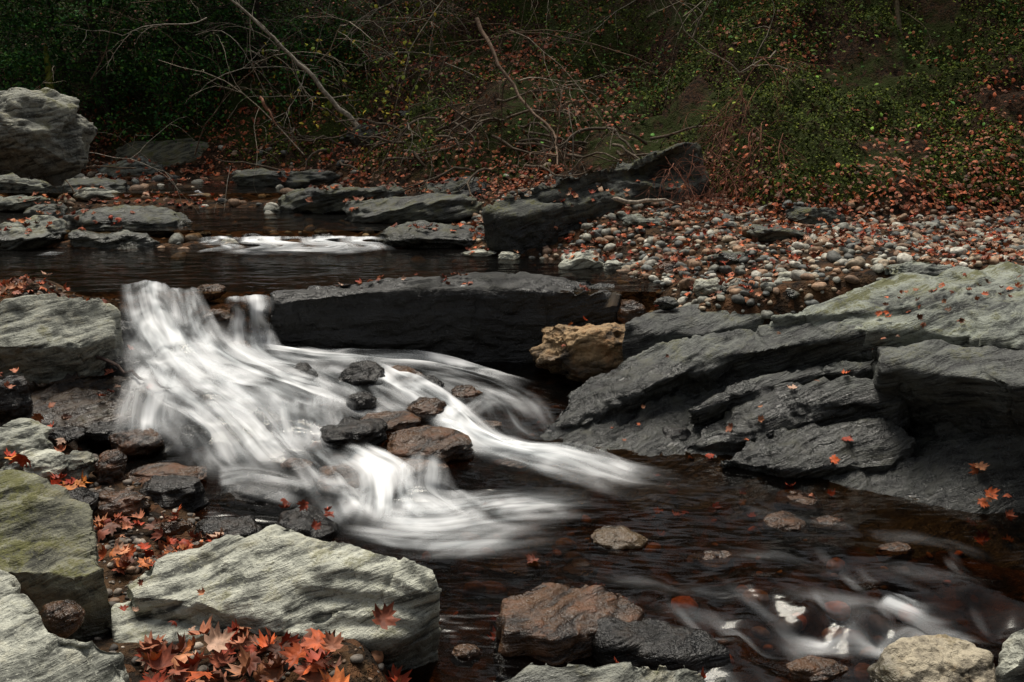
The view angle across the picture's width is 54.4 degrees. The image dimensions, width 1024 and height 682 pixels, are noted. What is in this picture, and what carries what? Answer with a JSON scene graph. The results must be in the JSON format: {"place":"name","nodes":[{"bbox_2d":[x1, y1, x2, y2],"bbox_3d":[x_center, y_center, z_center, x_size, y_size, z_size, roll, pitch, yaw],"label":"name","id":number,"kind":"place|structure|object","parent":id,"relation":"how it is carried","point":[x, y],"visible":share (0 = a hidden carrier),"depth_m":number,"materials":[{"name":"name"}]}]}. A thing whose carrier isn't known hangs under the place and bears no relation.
{"place":"outdoors","nodes":[
{"label":"outdoors","id":0,"kind":"place"},
{"bbox_2d":[0,174,1023,681],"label":"stream water","id":1,"kind":"structure","parent":0,"point":[764,602],"depth_m":4.11,"materials":[{"name":"liquid"}]},
{"bbox_2d":[84,421,128,443],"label":"bank stone","id":2,"kind":"object","parent":1,"relation":"on","point":[100,432],"visible":0.75,"depth_m":4.64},
{"bbox_2d":[109,428,163,456],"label":"bank stone","id":3,"kind":"object","parent":1,"relation":"in","point":[136,442],"visible":0.84,"depth_m":4.53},
{"bbox_2d":[125,462,207,484],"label":"bank stone","id":4,"kind":"object","parent":1,"relation":"in","point":[143,474],"visible":0.69,"depth_m":4.26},
{"bbox_2d":[178,423,211,448],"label":"stream stone","id":5,"kind":"object","parent":1,"relation":"on","point":[194,436],"visible":1,"depth_m":4.52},
{"bbox_2d":[199,308,234,330],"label":"stream stone","id":6,"kind":"object","parent":1,"relation":"in","point":[218,319],"visible":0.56,"depth_m":5.63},
{"bbox_2d":[225,471,313,501],"bbox_3d":[-1.036,0.655,4.252,0.392,0.152,0.322,0,15,0],"label":"stream stone","id":7,"kind":"object","parent":1,"relation":"in","point":[258,486],"visible":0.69,"depth_m":4.18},
{"bbox_2d":[280,458,312,474],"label":"stream stone","id":8,"kind":"object","parent":1,"relation":"on","point":[295,466],"visible":1,"depth_m":4.37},
{"bbox_2d":[285,362,317,384],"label":"stream stone","id":9,"kind":"object","parent":1,"relation":"in","point":[307,373],"visible":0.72,"depth_m":5.11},
{"bbox_2d":[277,504,338,541],"bbox_3d":[-0.785,0.729,3.831,0.237,0.172,0.214,0,15,0],"label":"stream stone","id":10,"kind":"object","parent":1,"relation":"in","point":[296,519],"visible":0.51,"depth_m":3.77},
{"bbox_2d":[317,462,370,494],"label":"stream stone","id":11,"kind":"object","parent":1,"relation":"in","point":[349,476],"visible":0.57,"depth_m":4.23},
{"bbox_2d":[319,416,387,450],"bbox_3d":[-0.732,0.440,4.595,0.319,0.161,0.250,0,15,0],"label":"stream stone","id":12,"kind":"object","parent":1,"relation":"in","point":[351,433],"visible":0.92,"depth_m":4.51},
{"bbox_2d":[346,391,376,413],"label":"stream stone","id":13,"kind":"object","parent":1,"relation":"in","point":[361,402],"visible":1,"depth_m":4.86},
{"bbox_2d":[338,360,387,392],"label":"stream stone","id":14,"kind":"object","parent":1,"relation":"in","point":[365,375],"visible":0.84,"depth_m":5.14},
{"bbox_2d":[360,411,420,430],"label":"stream stone","id":15,"kind":"object","parent":1,"relation":"in","point":[396,420],"visible":0.75,"depth_m":4.70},
{"bbox_2d":[385,365,424,388],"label":"stream stone","id":16,"kind":"object","parent":1,"relation":"on","point":[402,381],"visible":0.55,"depth_m":5.25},
{"bbox_2d":[386,457,449,478],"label":"stream stone","id":17,"kind":"object","parent":1,"relation":"in","point":[420,468],"visible":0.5,"depth_m":4.33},
{"bbox_2d":[405,397,446,424],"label":"stream stone","id":18,"kind":"object","parent":1,"relation":"in","point":[427,410],"visible":0.78,"depth_m":4.83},
{"bbox_2d":[386,425,473,462],"bbox_3d":[-0.370,0.482,4.519,0.398,0.166,0.309,0,15,0],"label":"stream stone","id":19,"kind":"object","parent":1,"relation":"in","point":[437,444],"visible":0.85,"depth_m":4.45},
{"bbox_2d":[419,176,489,196],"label":"stream slab","id":20,"kind":"structure","parent":1,"relation":"on","point":[453,186],"depth_m":8.20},
{"bbox_2d":[451,385,482,405],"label":"stream stone","id":21,"kind":"object","parent":1,"relation":"on","point":[466,395],"visible":0.88,"depth_m":5.12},
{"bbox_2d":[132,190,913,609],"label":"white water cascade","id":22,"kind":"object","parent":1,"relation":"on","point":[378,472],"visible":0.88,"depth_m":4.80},
{"bbox_2d":[591,526,647,549],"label":"submerged stone","id":23,"kind":"object","parent":1,"relation":"on","point":[618,537],"visible":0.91,"depth_m":3.81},
{"bbox_2d":[617,299,645,323],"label":"stream stone","id":24,"kind":"object","parent":1,"relation":"in","point":[629,309],"visible":0.73,"depth_m":5.63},
{"bbox_2d":[763,510,805,529],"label":"submerged stone","id":25,"kind":"object","parent":1,"relation":"in","point":[785,520],"visible":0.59,"depth_m":4.02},
{"bbox_2d":[786,656,848,681],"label":"submerged stone","id":26,"kind":"object","parent":1,"relation":"on","point":[811,669],"visible":1,"depth_m":3.07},
{"bbox_2d":[867,634,996,681],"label":"conglomerate rock","id":27,"kind":"object","parent":1,"relation":"in","point":[936,658],"visible":0.97,"depth_m":2.94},
{"bbox_2d":[995,629,1023,681],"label":"pale round stone","id":28,"kind":"object","parent":1,"relation":"in","point":[1010,667],"visible":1,"depth_m":2.86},
{"bbox_2d":[0,0,1023,681],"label":"forest ground","id":29,"kind":"structure","parent":0,"point":[190,308],"depth_m":8.59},
{"bbox_2d":[0,375,32,421],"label":"bank stone","id":30,"kind":"object","parent":29,"relation":"on","point":[16,401],"visible":0.91,"depth_m":4.63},
{"bbox_2d":[0,424,54,467],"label":"bank stone","id":31,"kind":"object","parent":29,"relation":"on","point":[16,440],"visible":0.67,"depth_m":4.18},
{"bbox_2d":[0,195,60,210],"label":"stream slab","id":32,"kind":"structure","parent":29,"relation":"on","point":[11,203],"depth_m":8.26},
{"bbox_2d":[0,215,70,250],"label":"stream slab","id":33,"kind":"structure","parent":29,"relation":"on","point":[14,237],"depth_m":7.10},
{"bbox_2d":[0,367,72,451],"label":"fallen leaves","id":34,"kind":"object","parent":29,"relation":"on","point":[39,418],"visible":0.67,"depth_m":4.60,"materials":[{"name":"red plant"}]},
{"bbox_2d":[0,173,74,194],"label":"stream slab","id":35,"kind":"structure","parent":29,"relation":"on","point":[19,184],"depth_m":8.90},
{"bbox_2d":[14,448,67,481],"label":"bank stone","id":36,"kind":"object","parent":29,"relation":"on","point":[45,463],"visible":0.51,"depth_m":4.05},
{"bbox_2d":[23,204,67,216],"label":"pale stone","id":37,"kind":"object","parent":29,"relation":"on","point":[44,208],"visible":0.67,"depth_m":8.01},
{"bbox_2d":[2,448,93,489],"bbox_3d":[-1.848,0.558,3.927,0.300,0.323,0.483,-13,20,-40],"label":"maple leaf pile","id":38,"kind":"object","parent":29,"relation":"on","point":[21,460],"visible":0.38,"depth_m":3.87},
{"bbox_2d":[0,87,96,185],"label":"boulder","id":39,"kind":"object","parent":29,"relation":"on","point":[48,135],"visible":1,"depth_m":6.19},
{"bbox_2d":[0,271,107,302],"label":"maple leaf pile","id":40,"kind":"object","parent":29,"relation":"on","point":[19,288],"visible":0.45,"depth_m":5.50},
{"bbox_2d":[0,469,112,640],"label":"grey boulder","id":41,"kind":"object","parent":29,"relation":"on","point":[48,549],"visible":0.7,"depth_m":3.00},
{"bbox_2d":[0,0,113,116],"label":"hemlock tree","id":42,"kind":"object","parent":29,"relation":"on","point":[43,69],"visible":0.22,"depth_m":11.58,"materials":[{"name":"green plant"}]},
{"bbox_2d":[0,293,125,383],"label":"bank boulder","id":43,"kind":"object","parent":29,"relation":"on","point":[48,338],"visible":0.73,"depth_m":4.97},
{"bbox_2d":[0,570,129,681],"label":"pale boulder","id":44,"kind":"object","parent":29,"relation":"on","point":[32,649],"visible":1,"depth_m":2.42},
{"bbox_2d":[40,599,84,637],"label":"bank stone","id":45,"kind":"object","parent":44,"relation":"on","point":[63,618],"visible":0.93,"depth_m":2.60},
{"bbox_2d":[48,426,85,445],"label":"bank stone","id":46,"kind":"object","parent":29,"relation":"on","point":[69,434],"visible":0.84,"depth_m":4.52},
{"bbox_2d":[0,372,156,440],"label":"brown wet ledge","id":47,"kind":"object","parent":29,"relation":"on","point":[80,400],"visible":0.32,"depth_m":4.86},
{"bbox_2d":[104,356,140,378],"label":"bank stone","id":48,"kind":"object","parent":47,"relation":"on","point":[128,363],"visible":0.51,"depth_m":5.09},
{"bbox_2d":[59,450,97,485],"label":"bank stone","id":49,"kind":"object","parent":29,"relation":"on","point":[78,462],"visible":0.62,"depth_m":4.13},
{"bbox_2d":[38,177,129,197],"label":"stream slab","id":50,"kind":"structure","parent":29,"relation":"on","point":[97,182],"depth_m":8.88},
{"bbox_2d":[68,487,99,513],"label":"bank stone","id":51,"kind":"object","parent":29,"relation":"on","point":[87,496],"visible":0.45,"depth_m":3.79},
{"bbox_2d":[0,0,174,140],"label":"hemlock tree","id":52,"kind":"object","parent":29,"relation":"on","point":[43,45],"visible":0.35,"depth_m":11.59,"materials":[{"name":"green plant"}]},
{"bbox_2d":[73,187,120,200],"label":"pale stone","id":53,"kind":"object","parent":29,"relation":"on","point":[87,194],"visible":0.91,"depth_m":8.63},
{"bbox_2d":[92,449,127,484],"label":"bank stone","id":54,"kind":"object","parent":29,"relation":"on","point":[110,465],"visible":0.92,"depth_m":4.15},
{"bbox_2d":[68,229,159,248],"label":"stream slab","id":55,"kind":"structure","parent":29,"relation":"on","point":[122,239],"depth_m":7.12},
{"bbox_2d":[0,0,235,140],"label":"hemlock tree","id":56,"kind":"object","parent":29,"relation":"on","point":[17,54],"visible":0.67,"depth_m":10.96,"materials":[{"name":"green plant"}]},
{"bbox_2d":[92,489,150,519],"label":"bank stone","id":57,"kind":"object","parent":29,"relation":"on","point":[127,502],"visible":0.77,"depth_m":3.82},
{"bbox_2d":[62,204,192,237],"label":"stream slab","id":58,"kind":"structure","parent":29,"relation":"on","point":[147,216],"depth_m":7.44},
{"bbox_2d":[97,156,163,176],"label":"stream slab","id":59,"kind":"structure","parent":29,"relation":"on","point":[137,171],"depth_m":10.01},
{"bbox_2d":[93,505,223,574],"bbox_3d":[-1.290,0.724,3.603,0.553,0.138,0.469,0,15,0],"label":"maple leaf pile","id":60,"kind":"object","parent":29,"relation":"on","point":[123,563],"visible":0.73,"depth_m":3.61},
{"bbox_2d":[110,138,209,166],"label":"stream slab","id":61,"kind":"structure","parent":29,"relation":"on","point":[168,154],"depth_m":10.53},
{"bbox_2d":[111,601,209,646],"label":"foreground schist slab","id":62,"kind":"structure","parent":29,"relation":"on","point":[128,625],"depth_m":2.99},
{"bbox_2d":[151,518,193,536],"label":"bank stone","id":63,"kind":"object","parent":29,"relation":"on","point":[178,526],"visible":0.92,"depth_m":3.71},
{"bbox_2d":[138,475,209,512],"bbox_3d":[-1.399,0.651,4.067,0.313,0.204,0.225,7,17,25],"label":"bank stone","id":64,"kind":"object","parent":29,"relation":"on","point":[187,492],"visible":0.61,"depth_m":3.99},
{"bbox_2d":[47,0,310,162],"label":"hemlock tree","id":65,"kind":"object","parent":29,"relation":"on","point":[180,64],"visible":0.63,"depth_m":10.89,"materials":[{"name":"green plant"}]},
{"bbox_2d":[63,0,313,91],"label":"hemlock tree","id":66,"kind":"object","parent":29,"relation":"on","point":[185,7],"visible":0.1,"depth_m":12.19,"materials":[{"name":"green plant"}]},
{"bbox_2d":[4,279,383,681],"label":"fallen leaves","id":67,"kind":"object","parent":29,"relation":"on","point":[355,658],"visible":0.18,"depth_m":3.44,"materials":[{"name":"plant"}]},
{"bbox_2d":[194,283,225,300],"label":"stream stone","id":68,"kind":"object","parent":29,"relation":"on","point":[207,295],"visible":0.95,"depth_m":5.73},
{"bbox_2d":[194,515,261,540],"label":"bank stone","id":69,"kind":"object","parent":29,"relation":"on","point":[245,526],"visible":0.73,"depth_m":3.78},
{"bbox_2d":[133,616,349,681],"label":"maple leaf pile","id":70,"kind":"object","parent":29,"relation":"on","point":[154,656],"visible":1,"depth_m":2.74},
{"bbox_2d":[123,0,382,140],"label":"hemlock tree","id":71,"kind":"object","parent":29,"relation":"on","point":[258,13],"visible":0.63,"depth_m":11.39,"materials":[{"name":"green plant"}]},
{"bbox_2d":[127,524,441,671],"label":"foreground schist slab","id":72,"kind":"structure","parent":29,"relation":"on","point":[276,579],"depth_m":3.02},
{"bbox_2d":[0,11,571,233],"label":"streamside leaves","id":73,"kind":"object","parent":29,"relation":"on","point":[283,179],"visible":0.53,"depth_m":9.36,"materials":[{"name":"orange plant"}]},
{"bbox_2d":[231,168,340,187],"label":"stream slab","id":74,"kind":"structure","parent":29,"relation":"on","point":[262,177],"depth_m":9.17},
{"bbox_2d":[230,0,358,127],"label":"leaning sapling","id":75,"kind":"object","parent":29,"relation":"on","point":[338,108],"visible":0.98,"depth_m":9.14,"materials":[{"name":"grey plant"}]},
{"bbox_2d":[0,145,651,248],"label":"upstream stones","id":76,"kind":"object","parent":29,"relation":"on","point":[177,237],"visible":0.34,"depth_m":8.53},
{"bbox_2d":[274,183,406,212],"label":"stream slab","id":77,"kind":"structure","parent":29,"relation":"on","point":[330,200],"depth_m":8.14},
{"bbox_2d":[259,0,435,162],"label":"yellowing shrub","id":78,"kind":"object","parent":29,"relation":"on","point":[380,79],"visible":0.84,"depth_m":9.99,"materials":[{"name":"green plant"}]},
{"bbox_2d":[339,125,378,145],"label":"bank rock","id":79,"kind":"object","parent":29,"relation":"on","point":[352,139],"visible":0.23,"depth_m":10.08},
{"bbox_2d":[0,0,718,223],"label":"bare branches","id":80,"kind":"object","parent":29,"relation":"on","point":[388,52],"visible":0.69,"depth_m":8.96,"materials":[{"name":"brown plant"}]},
{"bbox_2d":[372,601,411,681],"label":"maple leaf pile","id":81,"kind":"object","parent":29,"relation":"on","point":[384,618],"visible":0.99,"depth_m":2.94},
{"bbox_2d":[341,193,483,222],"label":"stream slab","id":82,"kind":"structure","parent":29,"relation":"on","point":[436,207],"depth_m":7.63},
{"bbox_2d":[371,220,483,247],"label":"stream slab","id":83,"kind":"structure","parent":29,"relation":"on","point":[405,235],"depth_m":7.13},
{"bbox_2d":[269,272,621,362],"bbox_3d":[-0.370,-0.038,5.806,2.013,0.677,0.396,-1,15,-5],"label":"dark rock ledge","id":84,"kind":"object","parent":29,"relation":"on","point":[494,316],"visible":0.61,"depth_m":5.66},
{"bbox_2d":[223,0,681,172],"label":"moss groundcover","id":85,"kind":"object","parent":29,"relation":"on","point":[453,90],"visible":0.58,"depth_m":10.33,"materials":[{"name":"green plant"}]},
{"bbox_2d":[215,79,723,203],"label":"exposed roots","id":86,"kind":"object","parent":29,"relation":"on","point":[418,157],"visible":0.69,"depth_m":8.56,"materials":[{"name":"brown plant"}]},
{"bbox_2d":[1,0,1023,177],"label":"undergrowth","id":87,"kind":"object","parent":29,"relation":"on","point":[686,61],"visible":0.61,"depth_m":9.39,"materials":[{"name":"green plant"}]},
{"bbox_2d":[2,0,1023,219],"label":"leaf litter","id":88,"kind":"object","parent":29,"relation":"on","point":[511,182],"visible":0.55,"depth_m":8.17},
{"bbox_2d":[475,17,579,196],"bbox_3d":[0.237,-1.715,7.733,0.754,1.598,1.613,-3,15,-13],"label":"leaning branch","id":89,"kind":"object","parent":29,"relation":"on","point":[491,47],"visible":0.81,"depth_m":7.79,"materials":[{"name":"brown plant"}]},
{"bbox_2d":[495,583,644,664],"bbox_3d":[0.199,1.020,3.300,0.525,0.354,0.291,-4,15,-14],"label":"submerged brown rock","id":90,"kind":"object","parent":29,"relation":"on","point":[553,623],"visible":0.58,"depth_m":3.22,"materials":[{"name":"stone"}]},
{"bbox_2d":[529,322,624,381],"bbox_3d":[0.455,0.053,5.536,0.718,0.352,0.427,0,15,0],"label":"golden boulder","id":91,"kind":"object","parent":29,"relation":"on","point":[586,352],"visible":0.71,"depth_m":5.38,"materials":[{"name":"stone"}]},
{"bbox_2d":[558,250,602,269],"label":"pale stone","id":92,"kind":"object","parent":29,"relation":"on","point":[580,260],"visible":0.61,"depth_m":6.35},
{"bbox_2d":[482,142,709,253],"bbox_3d":[0.782,-1.036,7.169,2.060,0.753,0.512,-9,18,-32],"label":"bank rock ledge","id":93,"kind":"object","parent":29,"relation":"on","point":[523,222],"visible":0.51,"depth_m":6.95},
{"bbox_2d":[493,662,725,681],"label":"streamside rock","id":94,"kind":"object","parent":29,"relation":"on","point":[614,672],"visible":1,"depth_m":2.76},
{"bbox_2d":[616,211,663,225],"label":"stream slab","id":95,"kind":"structure","parent":29,"relation":"on","point":[635,219],"depth_m":6.82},
{"bbox_2d":[592,617,729,672],"bbox_3d":[0.471,1.059,3.208,0.461,0.304,0.198,0,15,0],"label":"wet rock","id":96,"kind":"object","parent":29,"relation":"on","point":[652,643],"visible":0.66,"depth_m":3.14,"materials":[{"name":"black stone"}]},
{"bbox_2d":[622,304,764,360],"bbox_3d":[1.050,0.000,5.373,0.936,0.450,0.316,-1,15,-5],"label":"flat grey ledge","id":97,"kind":"object","parent":29,"relation":"on","point":[646,331],"visible":0.3,"depth_m":5.25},
{"bbox_2d":[546,320,865,431],"bbox_3d":[0.992,0.217,4.980,1.652,0.786,0.473,0,15,0],"label":"schist outcrop bed","id":98,"kind":"object","parent":29,"relation":"on","point":[696,364],"visible":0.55,"depth_m":4.89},
{"bbox_2d":[693,277,723,296],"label":"pale stone","id":99,"kind":"object","parent":29,"relation":"on","point":[707,287],"visible":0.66,"depth_m":5.54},
{"bbox_2d":[487,1,989,182],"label":"seedling leaves","id":100,"kind":"object","parent":29,"relation":"on","point":[832,89],"visible":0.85,"depth_m":7.78,"materials":[{"name":"green plant"}]},
{"bbox_2d":[462,163,1023,301],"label":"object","id":101,"kind":"object","parent":29,"relation":"on","point":[780,221],"visible":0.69,"depth_m":6.39,"materials":[{"name":"orange plant"}]},
{"bbox_2d":[640,42,852,220],"bbox_3d":[1.576,-1.337,7.128,1.707,1.556,1.307,0,15,0],"label":"dead brush","id":102,"kind":"object","parent":29,"relation":"on","point":[730,120],"visible":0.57,"depth_m":7.08,"materials":[{"name":"brown plant"}]},
{"bbox_2d":[661,0,803,91],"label":"drooping branch","id":103,"kind":"object","parent":102,"relation":"on","point":[753,63],"visible":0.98,"depth_m":7.48,"materials":[{"name":"brown plant"}]},
{"bbox_2d":[471,185,1023,318],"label":"gravel bar","id":104,"kind":"object","parent":29,"relation":"on","point":[645,262],"visible":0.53,"depth_m":6.14,"materials":[{"name":"gravel"}]},
{"bbox_2d":[746,224,809,241],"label":"stream slab","id":105,"kind":"structure","parent":29,"relation":"on","point":[760,233],"depth_m":6.15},
{"bbox_2d":[688,359,873,425],"bbox_3d":[1.287,0.321,4.821,0.884,0.528,0.235,0,15,0],"label":"schist outcrop bed","id":106,"kind":"object","parent":29,"relation":"on","point":[712,409],"visible":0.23,"depth_m":4.75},
{"bbox_2d":[540,363,1023,513],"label":"schist outcrop","id":107,"kind":"object","parent":29,"relation":"on","point":[935,469],"visible":0.07,"depth_m":4.39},
{"bbox_2d":[870,339,1023,436],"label":"schist outcrop bed","id":108,"kind":"object","parent":107,"relation":"on","point":[979,390],"visible":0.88,"depth_m":4.32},
{"bbox_2d":[968,461,1016,516],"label":"fallen leaves","id":109,"kind":"object","parent":107,"relation":"on","point":[990,494],"visible":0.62,"depth_m":4.13,"materials":[{"name":"orange plant"}]},
{"bbox_2d":[687,375,910,452],"bbox_3d":[1.336,0.430,4.740,1.012,0.588,0.307,2,15,6],"label":"schist outcrop bed","id":110,"kind":"object","parent":29,"relation":"on","point":[822,401],"visible":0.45,"depth_m":4.62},
{"bbox_2d":[785,206,845,227],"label":"bank rock","id":111,"kind":"object","parent":29,"relation":"on","point":[796,214],"visible":0.73,"depth_m":6.57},
{"bbox_2d":[720,417,915,477],"bbox_3d":[1.381,0.571,4.565,0.862,0.460,0.286,0,15,0],"label":"schist outcrop bed","id":112,"kind":"object","parent":29,"relation":"on","point":[880,445],"visible":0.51,"depth_m":4.48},
{"bbox_2d":[636,213,1023,289],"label":"cobbles","id":113,"kind":"object","parent":29,"relation":"on","point":[832,256],"visible":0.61,"depth_m":5.89,"materials":[{"name":"stone"}]},
{"bbox_2d":[639,0,1023,206],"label":"moss groundcover","id":114,"kind":"object","parent":29,"relation":"on","point":[824,92],"visible":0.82,"depth_m":7.83,"materials":[{"name":"green plant"}]},
{"bbox_2d":[769,261,1023,361],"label":"schist outcrop bed","id":115,"kind":"object","parent":29,"relation":"on","point":[994,317],"visible":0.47,"depth_m":4.66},
{"bbox_2d":[872,273,1022,349],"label":"fallen leaves","id":116,"kind":"object","parent":115,"relation":"on","point":[920,316],"visible":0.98,"depth_m":4.60,"materials":[{"name":"orange plant"}]},
{"bbox_2d":[884,260,953,276],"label":"stream slab","id":117,"kind":"structure","parent":29,"relation":"on","point":[925,268],"depth_m":5.24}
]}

